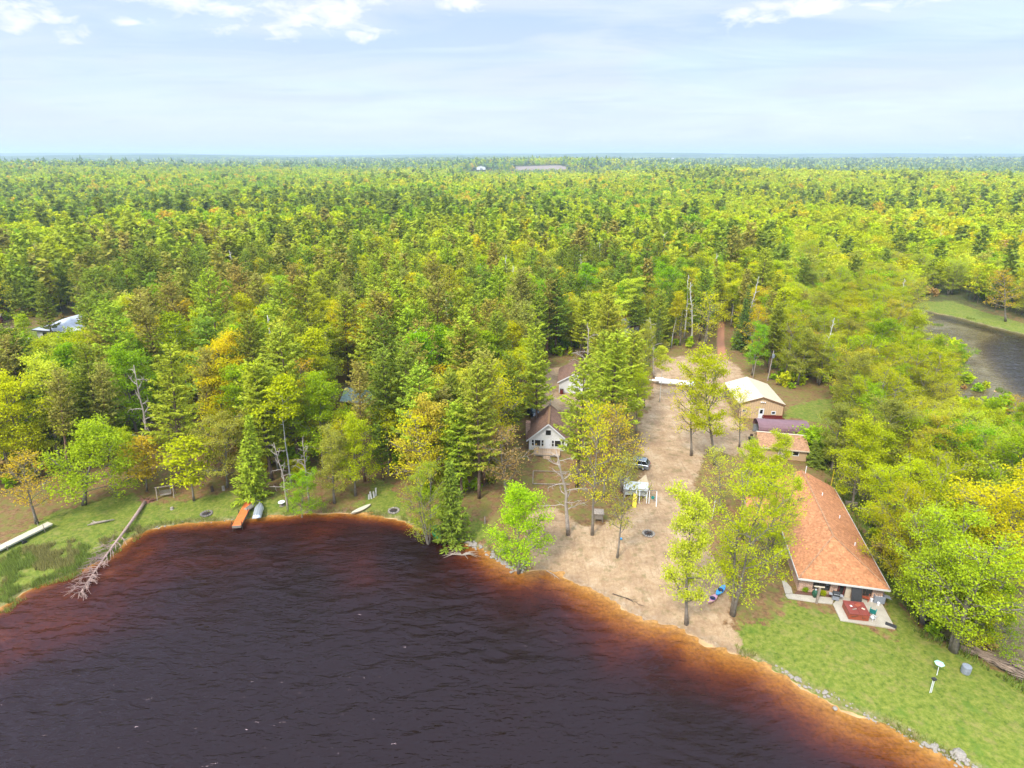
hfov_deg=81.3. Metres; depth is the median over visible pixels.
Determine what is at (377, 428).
pine tree
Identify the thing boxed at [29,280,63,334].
pine tree
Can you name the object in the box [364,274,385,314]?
pine tree
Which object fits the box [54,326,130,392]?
maple tree
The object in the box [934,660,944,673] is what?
satellite dish
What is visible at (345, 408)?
budding tree
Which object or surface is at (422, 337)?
aspen tree
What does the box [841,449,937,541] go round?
willow tree
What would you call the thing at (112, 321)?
pine tree
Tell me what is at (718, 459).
budding tree
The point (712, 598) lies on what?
kayak
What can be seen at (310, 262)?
pine tree
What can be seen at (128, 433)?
maple tree
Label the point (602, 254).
spruce tree
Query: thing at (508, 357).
pine tree
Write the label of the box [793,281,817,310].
willow tree
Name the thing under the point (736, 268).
aspen tree
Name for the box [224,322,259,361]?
aspen tree
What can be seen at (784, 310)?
maple tree
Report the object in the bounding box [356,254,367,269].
maple tree
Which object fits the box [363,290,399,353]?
red pine tree
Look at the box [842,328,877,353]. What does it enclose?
maple tree
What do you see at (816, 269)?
willow tree
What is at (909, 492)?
willow tree
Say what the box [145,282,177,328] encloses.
maple tree
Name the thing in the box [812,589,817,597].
egg grill
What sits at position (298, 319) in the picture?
maple tree
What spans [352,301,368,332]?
maple tree
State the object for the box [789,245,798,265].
willow tree
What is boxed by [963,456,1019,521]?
budding tree
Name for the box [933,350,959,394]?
willow tree
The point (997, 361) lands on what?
swamp water
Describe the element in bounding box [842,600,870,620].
hot tub
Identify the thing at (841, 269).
willow tree
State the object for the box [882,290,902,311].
maple tree
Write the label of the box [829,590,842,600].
gas grill
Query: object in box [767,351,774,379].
utility pole
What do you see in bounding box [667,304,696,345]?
budding tree
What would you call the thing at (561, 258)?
pine tree
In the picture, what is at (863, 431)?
maple tree
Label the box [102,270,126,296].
pine tree
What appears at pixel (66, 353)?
aspen tree
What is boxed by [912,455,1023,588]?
maple tree
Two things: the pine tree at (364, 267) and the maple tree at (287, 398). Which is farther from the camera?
the pine tree at (364, 267)
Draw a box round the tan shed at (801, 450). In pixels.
[754,431,809,461]
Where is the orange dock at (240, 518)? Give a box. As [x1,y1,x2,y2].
[231,498,255,529]
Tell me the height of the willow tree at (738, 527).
19.982 m
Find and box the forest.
[0,154,1023,327]
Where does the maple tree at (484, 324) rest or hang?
on the ground at (880, 675)
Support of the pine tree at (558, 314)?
on the ground at (880, 675)
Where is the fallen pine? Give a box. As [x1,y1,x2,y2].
[61,495,160,600]
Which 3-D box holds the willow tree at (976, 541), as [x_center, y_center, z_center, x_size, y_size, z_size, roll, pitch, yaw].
[49.064,21.146,67.228,7.630,12.574,8.300,-18,26,-39]
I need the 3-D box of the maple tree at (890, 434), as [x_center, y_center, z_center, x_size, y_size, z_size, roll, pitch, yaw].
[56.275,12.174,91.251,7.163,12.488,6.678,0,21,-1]
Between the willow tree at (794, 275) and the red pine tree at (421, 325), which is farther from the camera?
the willow tree at (794, 275)
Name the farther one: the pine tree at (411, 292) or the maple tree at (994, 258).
the maple tree at (994, 258)
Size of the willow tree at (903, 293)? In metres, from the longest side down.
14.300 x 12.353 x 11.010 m
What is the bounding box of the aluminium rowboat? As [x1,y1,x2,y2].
[252,502,263,518]
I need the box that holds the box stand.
[594,509,603,522]
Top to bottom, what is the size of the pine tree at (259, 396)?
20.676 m
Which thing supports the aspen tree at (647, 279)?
on the ground at (880, 675)
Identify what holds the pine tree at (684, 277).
on the ground at (880, 675)
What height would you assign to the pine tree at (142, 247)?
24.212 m
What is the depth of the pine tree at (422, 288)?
132.24 m
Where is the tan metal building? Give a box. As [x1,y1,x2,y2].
[724,377,785,417]
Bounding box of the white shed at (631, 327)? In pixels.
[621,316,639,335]
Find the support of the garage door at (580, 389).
in the back garage
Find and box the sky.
[0,0,1023,154]
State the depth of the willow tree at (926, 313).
171.78 m
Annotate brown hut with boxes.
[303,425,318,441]
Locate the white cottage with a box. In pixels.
[526,391,569,458]
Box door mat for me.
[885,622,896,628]
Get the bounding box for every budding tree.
[0,369,43,479]
[1,449,58,524]
[111,327,151,374]
[120,318,160,396]
[141,314,172,376]
[175,345,203,382]
[294,357,328,424]
[312,423,345,473]
[318,418,373,479]
[329,403,361,440]
[333,321,345,370]
[381,272,397,296]
[381,404,455,498]
[421,361,444,419]
[436,363,458,396]
[439,317,453,330]
[464,372,525,463]
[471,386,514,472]
[474,423,543,497]
[491,358,531,432]
[548,292,576,334]
[565,398,624,535]
[570,302,588,352]
[586,415,629,496]
[587,307,627,348]
[590,399,649,492]
[591,265,613,286]
[605,451,652,557]
[642,277,667,312]
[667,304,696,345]
[667,366,721,455]
[688,289,730,348]
[701,443,739,512]
[726,390,761,446]
[736,303,767,361]
[748,287,770,331]
[776,313,816,373]
[800,330,824,364]
[831,301,871,341]
[836,403,879,458]
[842,365,882,418]
[860,273,887,289]
[880,396,937,470]
[915,365,943,400]
[945,343,963,365]
[947,352,964,377]
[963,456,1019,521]
[982,268,1022,321]
[1002,394,1023,421]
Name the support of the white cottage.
on the ground at (880, 675)
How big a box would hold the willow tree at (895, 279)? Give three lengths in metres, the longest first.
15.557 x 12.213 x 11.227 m
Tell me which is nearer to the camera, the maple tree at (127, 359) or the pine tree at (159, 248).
the maple tree at (127, 359)
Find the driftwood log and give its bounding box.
[87,519,113,525]
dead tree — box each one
[128,365,153,469]
[270,443,291,511]
[292,441,310,504]
[538,449,589,535]
[568,322,597,407]
[644,317,661,377]
[683,275,689,337]
[689,282,696,338]
[747,278,759,327]
[817,318,834,382]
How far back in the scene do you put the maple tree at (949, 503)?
76.11 m
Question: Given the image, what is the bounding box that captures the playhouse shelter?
[624,475,647,497]
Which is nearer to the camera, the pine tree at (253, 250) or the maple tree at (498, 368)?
the maple tree at (498, 368)
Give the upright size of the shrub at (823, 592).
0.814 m
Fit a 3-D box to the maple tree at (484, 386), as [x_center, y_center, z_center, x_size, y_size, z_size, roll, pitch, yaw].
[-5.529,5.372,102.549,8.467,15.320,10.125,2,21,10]
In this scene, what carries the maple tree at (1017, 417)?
on the ground at (880, 675)
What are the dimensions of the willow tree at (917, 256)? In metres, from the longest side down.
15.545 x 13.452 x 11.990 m
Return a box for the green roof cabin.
[340,388,381,410]
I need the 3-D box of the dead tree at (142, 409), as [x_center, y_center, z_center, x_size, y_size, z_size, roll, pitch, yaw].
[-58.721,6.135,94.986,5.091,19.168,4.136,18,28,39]
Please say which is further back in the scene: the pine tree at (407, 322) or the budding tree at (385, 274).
the budding tree at (385, 274)
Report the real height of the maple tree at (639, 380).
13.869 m
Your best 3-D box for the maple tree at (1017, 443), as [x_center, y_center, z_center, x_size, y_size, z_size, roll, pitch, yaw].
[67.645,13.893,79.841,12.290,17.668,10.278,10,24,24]
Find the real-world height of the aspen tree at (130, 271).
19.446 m
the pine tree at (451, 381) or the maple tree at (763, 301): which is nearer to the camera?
the pine tree at (451, 381)
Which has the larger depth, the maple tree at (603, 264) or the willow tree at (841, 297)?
the maple tree at (603, 264)
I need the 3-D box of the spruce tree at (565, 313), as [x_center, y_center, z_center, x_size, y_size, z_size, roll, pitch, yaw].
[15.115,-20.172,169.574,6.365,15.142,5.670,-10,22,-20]
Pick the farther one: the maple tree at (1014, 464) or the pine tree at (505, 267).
the pine tree at (505, 267)
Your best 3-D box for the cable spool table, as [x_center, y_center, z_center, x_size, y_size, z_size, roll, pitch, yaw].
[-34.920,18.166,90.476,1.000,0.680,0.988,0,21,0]
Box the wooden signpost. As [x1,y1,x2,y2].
[814,586,824,603]
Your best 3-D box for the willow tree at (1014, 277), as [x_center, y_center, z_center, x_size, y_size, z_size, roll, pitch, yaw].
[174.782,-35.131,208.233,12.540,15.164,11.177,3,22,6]
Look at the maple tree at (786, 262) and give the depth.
188.91 m
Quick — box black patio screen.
[851,587,862,601]
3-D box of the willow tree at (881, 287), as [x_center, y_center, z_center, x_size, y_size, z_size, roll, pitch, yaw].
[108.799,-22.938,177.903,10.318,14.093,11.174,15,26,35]
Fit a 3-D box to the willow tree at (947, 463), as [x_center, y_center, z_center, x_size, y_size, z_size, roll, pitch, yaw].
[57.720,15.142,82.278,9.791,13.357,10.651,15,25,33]
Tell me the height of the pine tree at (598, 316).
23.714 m
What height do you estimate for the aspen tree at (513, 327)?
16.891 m
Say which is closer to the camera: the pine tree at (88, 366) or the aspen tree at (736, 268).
the pine tree at (88, 366)
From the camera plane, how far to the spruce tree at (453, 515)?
80.39 m
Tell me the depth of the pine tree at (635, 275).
178.51 m
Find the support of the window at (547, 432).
in the white cottage
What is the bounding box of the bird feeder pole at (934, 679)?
[929,677,936,692]
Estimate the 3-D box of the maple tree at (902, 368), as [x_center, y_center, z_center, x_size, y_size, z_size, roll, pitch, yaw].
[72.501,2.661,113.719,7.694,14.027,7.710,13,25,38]
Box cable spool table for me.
[278,500,284,506]
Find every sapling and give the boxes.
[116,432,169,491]
[148,433,223,501]
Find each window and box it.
[534,439,540,445]
[545,429,551,435]
[554,440,561,446]
[812,582,830,590]
[862,589,872,595]
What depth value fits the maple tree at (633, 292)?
169.01 m
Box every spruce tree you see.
[229,414,274,508]
[432,461,475,553]
[445,298,454,331]
[510,251,515,266]
[561,287,573,337]
[572,299,585,347]
[590,261,595,291]
[600,244,605,261]
[642,299,654,334]
[652,310,662,347]
[660,305,672,340]
[712,258,733,320]
[726,277,734,313]
[730,299,751,352]
[731,285,755,339]
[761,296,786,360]
[805,439,825,469]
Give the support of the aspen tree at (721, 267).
on the ground at (880, 675)
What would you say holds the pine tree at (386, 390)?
on the ground at (880, 675)
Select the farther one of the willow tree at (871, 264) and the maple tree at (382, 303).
the willow tree at (871, 264)
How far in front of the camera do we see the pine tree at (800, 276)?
189.79 m
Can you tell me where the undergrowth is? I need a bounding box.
[0,281,1023,650]
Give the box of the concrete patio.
[833,597,894,629]
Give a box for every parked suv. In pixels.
[526,408,539,417]
[622,456,650,470]
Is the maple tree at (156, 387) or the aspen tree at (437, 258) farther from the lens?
the aspen tree at (437, 258)
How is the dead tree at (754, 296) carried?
on the ground at (880, 675)
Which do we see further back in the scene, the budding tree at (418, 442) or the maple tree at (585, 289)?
the maple tree at (585, 289)
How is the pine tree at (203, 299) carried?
on the ground at (880, 675)
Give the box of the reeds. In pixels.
[0,522,144,612]
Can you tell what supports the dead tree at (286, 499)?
on the ground at (880, 675)
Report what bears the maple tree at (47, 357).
on the ground at (880, 675)
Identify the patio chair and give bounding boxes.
[869,607,876,616]
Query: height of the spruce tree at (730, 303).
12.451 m
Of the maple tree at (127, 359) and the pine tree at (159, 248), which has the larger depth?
the pine tree at (159, 248)
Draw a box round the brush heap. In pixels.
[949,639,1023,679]
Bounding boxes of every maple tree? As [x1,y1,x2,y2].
[0,330,40,353]
[0,368,60,477]
[9,393,75,458]
[17,349,86,469]
[24,331,59,376]
[26,333,99,360]
[31,411,152,506]
[33,349,75,389]
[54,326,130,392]
[103,341,170,436]
[107,425,143,482]
[111,291,136,321]
[113,363,171,417]
[128,330,161,393]
[141,341,196,398]
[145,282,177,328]
[150,348,205,413]
[168,298,194,348]
[182,406,275,487]
[185,318,212,385]
[185,355,245,455]
[187,322,239,373]
[187,325,253,442]
[212,360,262,445]
[217,310,249,345]
[217,323,265,355]
[225,300,244,312]
[235,308,262,324]
[250,258,269,274]
[255,321,276,352]
[257,275,285,300]
[258,361,295,439]
[260,265,290,284]
[279,371,322,448]
[281,466,330,517]
[282,371,360,468]
[288,309,304,332]
[297,259,306,268]
[298,264,316,283]
[302,244,332,258]
[303,292,335,355]
[309,316,348,366]
[309,335,346,388]
[314,421,354,503]
[324,299,358,366]
[329,411,383,495]
[338,317,365,372]
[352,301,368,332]
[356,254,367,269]
[360,292,396,335]
[361,249,383,266]
[389,392,460,479]
[398,271,417,301]
[409,253,429,275]
[409,370,469,464]
[410,279,438,307]
[433,326,453,384]
[434,404,480,491]
[435,291,452,322]
[437,366,478,410]
[459,374,502,421]
[465,264,482,280]
[470,357,512,417]
[478,311,520,362]
[482,479,556,574]
[492,285,515,304]
[492,346,548,417]
[501,270,535,289]
[507,264,517,273]
[510,322,537,381]
[526,271,540,284]
[529,277,571,348]
[551,266,567,283]
[551,295,585,346]
[580,280,594,301]
[584,292,601,320]
[588,292,636,335]
[590,303,604,330]
[593,261,608,275]
[614,283,635,316]
[617,276,648,325]
[619,254,637,277]
[623,282,653,312]
[626,294,654,323]
[627,365,653,433]
[636,319,660,407]
[646,265,684,325]
[659,479,721,625]
[670,292,699,331]
[674,340,745,465]
[681,265,699,314]
[686,270,715,330]
[688,250,721,274]
[702,273,730,302]
[716,278,747,322]
[734,286,767,325]
[735,436,770,496]
[744,320,769,375]
[748,292,776,335]
[757,301,797,366]
[761,426,795,478]
[762,269,792,293]
[765,260,792,290]
[775,282,803,331]
[781,327,830,384]
[785,280,800,294]
[788,298,816,318]
[793,291,818,312]
[793,309,829,363]
[796,264,818,290]
[800,270,823,288]
[808,304,845,346]
[811,333,844,375]
[814,290,838,326]
[815,281,848,314]
[815,401,855,472]
[817,343,901,407]
[826,316,871,364]
[826,413,890,511]
[828,279,855,289]
[831,281,858,292]
[831,349,879,425]
[836,283,850,300]
[836,288,861,321]
[837,306,868,350]
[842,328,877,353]
[847,296,874,314]
[849,379,891,447]
[849,393,926,466]
[850,315,908,365]
[852,304,876,329]
[854,275,875,294]
[859,304,891,320]
[860,399,948,482]
[860,427,905,498]
[863,324,907,359]
[878,362,915,416]
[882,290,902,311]
[883,327,906,356]
[892,308,937,353]
[897,334,922,370]
[898,332,961,381]
[900,356,933,401]
[900,482,968,549]
[903,348,950,385]
[903,407,1001,483]
[915,344,960,375]
[929,397,961,449]
[941,581,1023,666]
[947,342,980,371]
[951,396,997,436]
[963,479,1008,539]
[972,427,1023,510]
[973,397,1006,426]
[980,254,1015,295]
[985,407,1015,436]
[993,418,1023,439]
[993,422,1023,468]
[998,450,1023,509]
[1011,400,1023,422]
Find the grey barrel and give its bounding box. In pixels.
[960,663,971,675]
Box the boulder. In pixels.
[952,748,966,758]
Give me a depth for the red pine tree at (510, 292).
142.12 m
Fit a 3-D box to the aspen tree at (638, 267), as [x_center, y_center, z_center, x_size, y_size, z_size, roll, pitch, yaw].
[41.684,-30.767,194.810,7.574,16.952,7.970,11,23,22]
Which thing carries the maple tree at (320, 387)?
on the ground at (880, 675)
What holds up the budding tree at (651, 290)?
on the ground at (880, 675)
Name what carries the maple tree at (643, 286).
on the ground at (880, 675)
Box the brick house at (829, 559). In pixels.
[740,466,890,599]
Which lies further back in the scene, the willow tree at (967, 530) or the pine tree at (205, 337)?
the pine tree at (205, 337)
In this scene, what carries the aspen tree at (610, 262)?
on the ground at (880, 675)
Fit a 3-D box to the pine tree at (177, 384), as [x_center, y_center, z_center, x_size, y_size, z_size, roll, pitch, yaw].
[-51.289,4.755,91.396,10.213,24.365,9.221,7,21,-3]
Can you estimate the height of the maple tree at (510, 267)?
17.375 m
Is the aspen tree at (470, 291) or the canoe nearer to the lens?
the canoe
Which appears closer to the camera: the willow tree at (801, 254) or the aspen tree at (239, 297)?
the aspen tree at (239, 297)
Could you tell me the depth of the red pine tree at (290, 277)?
154.29 m
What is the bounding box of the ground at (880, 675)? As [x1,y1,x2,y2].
[0,153,1023,767]
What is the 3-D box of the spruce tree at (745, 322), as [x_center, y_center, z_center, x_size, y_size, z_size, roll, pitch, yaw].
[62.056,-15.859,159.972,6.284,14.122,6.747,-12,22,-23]
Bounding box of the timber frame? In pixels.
[532,470,569,484]
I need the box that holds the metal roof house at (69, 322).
[31,314,82,337]
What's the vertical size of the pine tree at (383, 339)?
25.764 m
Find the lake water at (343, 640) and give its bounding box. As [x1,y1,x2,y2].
[0,512,971,767]
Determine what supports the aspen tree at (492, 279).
on the ground at (880, 675)
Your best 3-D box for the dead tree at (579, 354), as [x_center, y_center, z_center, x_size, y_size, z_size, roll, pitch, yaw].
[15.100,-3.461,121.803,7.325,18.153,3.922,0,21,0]
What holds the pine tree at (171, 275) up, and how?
on the ground at (880, 675)
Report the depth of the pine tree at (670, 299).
169.56 m
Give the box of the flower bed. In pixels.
[794,590,831,596]
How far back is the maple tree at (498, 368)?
103.23 m
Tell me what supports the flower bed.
on the ground at (880, 675)
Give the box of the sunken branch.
[443,549,479,557]
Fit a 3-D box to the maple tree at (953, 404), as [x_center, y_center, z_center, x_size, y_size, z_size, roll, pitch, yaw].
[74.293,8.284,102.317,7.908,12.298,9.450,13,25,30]
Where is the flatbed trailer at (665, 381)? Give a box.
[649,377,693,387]
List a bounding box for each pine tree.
[0,322,47,418]
[0,334,38,435]
[0,346,23,423]
[19,357,72,441]
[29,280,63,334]
[43,363,79,474]
[52,370,81,445]
[62,340,130,458]
[63,366,82,421]
[66,262,89,324]
[69,363,113,432]
[71,295,118,389]
[75,272,95,314]
[77,284,97,315]
[79,267,113,308]
[81,243,108,273]
[82,317,128,426]
[85,289,105,314]
[87,357,119,466]
[88,267,105,280]
[88,297,162,428]
[90,265,108,280]
[93,291,122,318]
[100,286,120,317]
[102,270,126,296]
[108,260,132,292]
[114,274,132,295]
[123,290,171,408]
[124,248,159,293]
[132,243,155,276]
[132,247,171,286]
[133,275,155,312]
[133,288,152,366]
[136,284,164,366]
[137,307,161,349]
[137,340,210,485]
[141,270,161,317]
[153,271,189,328]
[154,244,169,277]
[155,285,176,359]
[156,310,172,341]
[168,269,180,287]
[169,271,197,321]
[174,244,195,277]
[182,256,197,284]
[185,313,232,428]
[187,266,235,365]
[187,280,204,312]
[188,243,210,277]
[190,265,205,282]
[192,345,218,447]
[193,250,217,282]
[196,292,217,323]
[202,265,228,301]
[205,279,232,323]
[220,294,234,318]
[223,262,255,309]
[229,287,240,311]
[229,309,280,410]
[232,314,269,365]
[232,356,288,480]
[236,266,250,286]
[237,248,256,287]
[240,240,258,267]
[243,359,289,480]
[245,272,272,316]
[247,246,260,271]
[255,247,271,275]
[256,264,265,284]
[256,317,300,376]
[258,320,319,454]
[259,297,281,313]
[260,252,281,279]
[260,274,308,355]
[265,284,286,315]
[269,264,284,276]
[274,242,291,263]
[275,307,315,373]
[280,253,295,284]
[281,262,308,310]
[284,339,314,417]
[287,275,341,365]
[290,318,323,371]
[297,244,316,277]
[300,265,312,289]
[307,293,326,321]
[308,369,336,427]
[313,269,330,290]
[313,275,334,317]
[314,257,342,297]
[322,354,338,410]
[326,261,349,296]
[326,280,339,342]
[332,291,360,379]
[334,271,357,302]
[336,285,356,375]
[336,286,360,351]
[343,243,362,298]
[344,359,374,481]
[345,291,359,353]
[348,284,394,375]
[353,273,367,310]
[354,260,372,303]
[354,317,390,391]
[357,254,384,294]
[357,259,387,303]
[360,309,408,453]
[363,239,386,281]
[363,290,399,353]
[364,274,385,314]
[364,345,409,468]
[368,420,391,480]
[378,344,432,464]
[380,253,403,295]
[381,235,397,255]
[384,278,421,371]
[385,297,400,350]
[386,270,399,298]
[389,304,420,386]
[390,359,446,476]
[391,259,404,294]
[395,266,412,298]
[395,332,411,381]
[400,279,431,332]
[400,339,434,440]
[405,244,414,261]
[406,249,426,279]
[407,272,429,308]
[409,286,438,321]
[409,317,441,377]
[411,296,445,382]
[421,251,440,302]
[422,277,454,366]
[431,383,452,433]
[433,265,453,300]
[435,367,474,471]
[437,397,476,498]
[438,248,451,263]
[439,241,455,268]
[439,264,460,309]
[439,329,457,375]
[443,313,479,387]
[446,318,482,385]
[448,288,478,349]
[453,281,470,312]
[454,306,478,360]
[454,357,505,498]
[457,322,487,383]
[460,262,478,300]
[461,343,501,485]
[463,245,475,265]
[464,251,478,272]
[464,276,472,294]
[465,277,482,308]
[465,304,481,336]
[470,305,483,329]
[471,292,482,319]
[472,285,494,329]
[476,269,497,302]
[476,340,492,378]
[478,298,502,335]
[479,264,489,279]
[483,308,520,414]
[486,264,514,312]
[487,318,514,361]
[488,243,502,264]
[495,351,529,449]
[497,302,512,343]
[498,260,512,285]
[500,244,513,262]
[501,283,521,358]
[501,295,518,347]
[507,265,531,300]
[507,300,524,363]
[509,265,536,308]
[513,299,539,389]
[514,243,532,266]
[517,322,556,417]
[518,277,533,313]
[522,246,539,270]
[528,283,541,314]
[529,265,550,333]
[530,290,553,360]
[531,264,538,275]
[533,253,548,279]
[539,267,573,354]
[540,278,560,353]
[543,257,562,328]
[553,248,562,267]
[553,354,607,487]
[554,247,568,271]
[560,264,576,304]
[562,272,579,315]
[565,244,584,278]
[569,291,598,357]
[581,329,644,452]
[582,279,624,371]
[582,286,592,325]
[582,330,618,406]
[585,293,625,381]
[586,245,600,273]
[594,269,610,293]
[603,237,623,274]
[607,268,615,283]
[608,261,627,291]
[614,253,631,293]
[614,327,652,427]
[621,251,634,279]
[623,270,645,314]
[626,285,646,336]
[630,256,640,278]
[637,236,658,296]
[645,288,672,337]
[651,240,664,288]
[660,287,678,335]
[668,258,684,285]
[678,267,689,319]
[686,266,718,340]
[693,255,703,276]
[705,266,724,308]
[746,247,777,303]
[755,248,773,289]
[760,291,776,343]
[760,300,787,372]
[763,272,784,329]
[795,259,813,291]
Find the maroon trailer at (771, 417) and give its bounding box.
[762,415,784,419]
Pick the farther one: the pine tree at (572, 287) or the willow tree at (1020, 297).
the willow tree at (1020, 297)
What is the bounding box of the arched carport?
[752,418,809,434]
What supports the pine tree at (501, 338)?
on the ground at (880, 675)
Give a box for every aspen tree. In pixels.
[0,342,32,387]
[11,313,32,331]
[46,326,82,356]
[50,337,87,418]
[50,341,84,377]
[103,316,135,335]
[113,331,153,363]
[120,294,139,325]
[123,264,140,284]
[126,275,138,293]
[139,333,159,390]
[150,310,196,408]
[168,320,196,378]
[188,308,218,332]
[218,279,238,299]
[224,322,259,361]
[230,291,255,323]
[237,361,279,469]
[247,373,303,482]
[253,303,274,336]
[270,275,287,289]
[283,327,330,370]
[286,256,299,279]
[303,369,331,427]
[306,310,323,369]
[308,270,324,290]
[321,326,339,381]
[333,410,348,435]
[371,403,401,472]
[379,254,390,274]
[392,324,441,374]
[426,256,441,273]
[428,322,454,372]
[451,252,464,270]
[452,267,464,287]
[464,283,476,303]
[475,254,487,270]
[475,330,510,368]
[486,274,501,295]
[498,257,512,265]
[502,320,522,379]
[510,305,536,328]
[516,259,526,267]
[516,338,531,397]
[569,275,583,323]
[576,263,598,291]
[584,276,607,291]
[607,251,616,267]
[613,252,633,274]
[614,281,632,317]
[630,265,648,284]
[640,276,653,295]
[652,256,659,282]
[652,261,666,294]
[652,273,665,289]
[653,345,675,401]
[656,255,675,278]
[667,290,686,347]
[672,278,687,334]
[679,287,691,335]
[683,259,694,274]
[691,272,715,333]
[709,259,728,305]
[714,254,723,266]
[723,283,741,326]
[729,262,742,282]
[741,267,760,289]
[744,262,761,287]
[764,259,788,286]
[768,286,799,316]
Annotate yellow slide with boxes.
[632,493,637,507]
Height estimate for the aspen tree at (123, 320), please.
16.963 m
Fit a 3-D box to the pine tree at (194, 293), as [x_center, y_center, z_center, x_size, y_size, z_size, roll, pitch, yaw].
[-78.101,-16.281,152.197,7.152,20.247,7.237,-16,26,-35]
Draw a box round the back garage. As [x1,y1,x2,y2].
[557,361,589,392]
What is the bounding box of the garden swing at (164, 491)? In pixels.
[154,485,175,499]
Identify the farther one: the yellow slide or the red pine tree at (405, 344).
the red pine tree at (405, 344)
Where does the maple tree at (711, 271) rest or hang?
on the ground at (880, 675)
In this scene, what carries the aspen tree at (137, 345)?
on the ground at (880, 675)
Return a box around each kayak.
[708,594,717,602]
[716,585,725,594]
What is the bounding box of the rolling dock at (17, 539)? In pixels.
[0,522,51,550]
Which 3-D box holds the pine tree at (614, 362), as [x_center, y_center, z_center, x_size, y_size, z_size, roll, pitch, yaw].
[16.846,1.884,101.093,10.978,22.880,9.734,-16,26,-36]
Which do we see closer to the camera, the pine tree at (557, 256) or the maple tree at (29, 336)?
the maple tree at (29, 336)
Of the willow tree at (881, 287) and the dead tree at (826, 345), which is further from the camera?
the willow tree at (881, 287)
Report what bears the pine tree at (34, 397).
on the ground at (880, 675)
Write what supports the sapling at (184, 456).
on the ground at (880, 675)
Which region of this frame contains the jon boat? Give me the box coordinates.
[244,499,259,509]
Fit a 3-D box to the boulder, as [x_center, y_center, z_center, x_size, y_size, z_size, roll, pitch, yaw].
[39.885,33.015,53.216,1.144,0.721,1.176,-4,21,-9]
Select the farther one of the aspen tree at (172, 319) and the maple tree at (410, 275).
the maple tree at (410, 275)
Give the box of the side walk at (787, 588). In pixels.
[782,580,792,593]
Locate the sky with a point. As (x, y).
(229, 77)
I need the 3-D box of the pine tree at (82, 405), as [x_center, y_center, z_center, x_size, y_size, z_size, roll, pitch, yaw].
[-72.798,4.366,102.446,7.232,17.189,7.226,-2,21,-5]
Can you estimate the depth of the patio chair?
67.81 m
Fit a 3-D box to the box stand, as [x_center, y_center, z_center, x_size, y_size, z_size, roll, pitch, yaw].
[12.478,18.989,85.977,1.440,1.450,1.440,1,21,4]
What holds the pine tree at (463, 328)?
on the ground at (880, 675)
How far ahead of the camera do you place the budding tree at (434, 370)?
106.85 m
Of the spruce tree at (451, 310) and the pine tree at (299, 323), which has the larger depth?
the spruce tree at (451, 310)
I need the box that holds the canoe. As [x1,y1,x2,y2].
[351,504,370,513]
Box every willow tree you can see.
[396,459,451,544]
[703,457,806,616]
[741,470,812,571]
[768,302,824,353]
[769,315,814,372]
[787,273,805,284]
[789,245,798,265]
[792,252,815,263]
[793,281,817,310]
[795,240,817,255]
[800,244,825,258]
[807,311,851,363]
[807,333,846,384]
[808,264,831,277]
[809,287,820,304]
[814,260,847,279]
[814,283,841,299]
[814,323,827,351]
[816,333,890,391]
[818,304,848,345]
[819,329,862,375]
[823,293,846,308]
[828,273,852,292]
[829,300,849,325]
[831,265,858,286]
[838,430,891,503]
[841,368,883,436]
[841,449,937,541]
[842,289,886,322]
[849,364,923,423]
[852,476,955,581]
[859,273,889,298]
[859,303,889,328]
[860,365,890,417]
[861,279,889,299]
[863,265,884,273]
[863,341,905,393]
[867,260,885,271]
[870,499,944,603]
[871,285,897,299]
[872,291,897,314]
[875,299,896,322]
[876,281,898,305]
[878,250,903,260]
[879,262,904,277]
[880,289,902,306]
[880,296,911,330]
[882,332,913,365]
[883,354,927,393]
[884,497,985,625]
[886,271,912,296]
[887,326,925,365]
[889,251,910,272]
[889,285,914,322]
[889,412,968,478]
[889,459,979,573]
[891,280,919,304]
[891,431,950,491]
[892,307,907,326]
[894,342,977,405]
[894,365,954,408]
[895,392,950,467]
[898,500,1023,654]
[900,270,928,302]
[900,446,979,529]
[901,276,925,303]
[903,277,931,316]
[903,401,976,462]
[905,253,938,280]
[905,552,1023,649]
[906,310,930,332]
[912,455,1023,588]
[916,373,963,408]
[920,265,942,287]
[924,529,989,614]
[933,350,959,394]
[934,428,1007,490]
[936,259,970,294]
[937,405,1004,480]
[937,502,1009,570]
[942,260,971,294]
[954,422,1020,479]
[957,506,1023,595]
[964,269,988,299]
[979,258,999,296]
[981,436,1023,477]
[983,259,1011,297]
[992,468,1023,557]
[1002,263,1023,303]
[1008,279,1023,314]
[1011,277,1023,310]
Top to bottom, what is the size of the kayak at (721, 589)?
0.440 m
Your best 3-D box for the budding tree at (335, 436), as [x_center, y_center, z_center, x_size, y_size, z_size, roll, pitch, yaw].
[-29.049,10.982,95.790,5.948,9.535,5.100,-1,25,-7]
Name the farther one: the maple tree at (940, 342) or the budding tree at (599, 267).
the budding tree at (599, 267)
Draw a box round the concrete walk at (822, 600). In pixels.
[785,594,832,603]
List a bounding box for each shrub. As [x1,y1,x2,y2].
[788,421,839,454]
[821,590,826,595]
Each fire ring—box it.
[200,510,212,516]
[388,507,399,513]
[642,529,654,537]
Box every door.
[545,439,550,448]
[568,384,582,392]
[758,408,763,417]
[837,585,845,596]
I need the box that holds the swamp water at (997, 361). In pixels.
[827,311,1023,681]
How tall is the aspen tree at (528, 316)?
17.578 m
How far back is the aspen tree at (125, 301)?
138.50 m
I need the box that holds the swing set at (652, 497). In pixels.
[636,489,657,506]
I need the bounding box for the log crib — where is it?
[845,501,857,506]

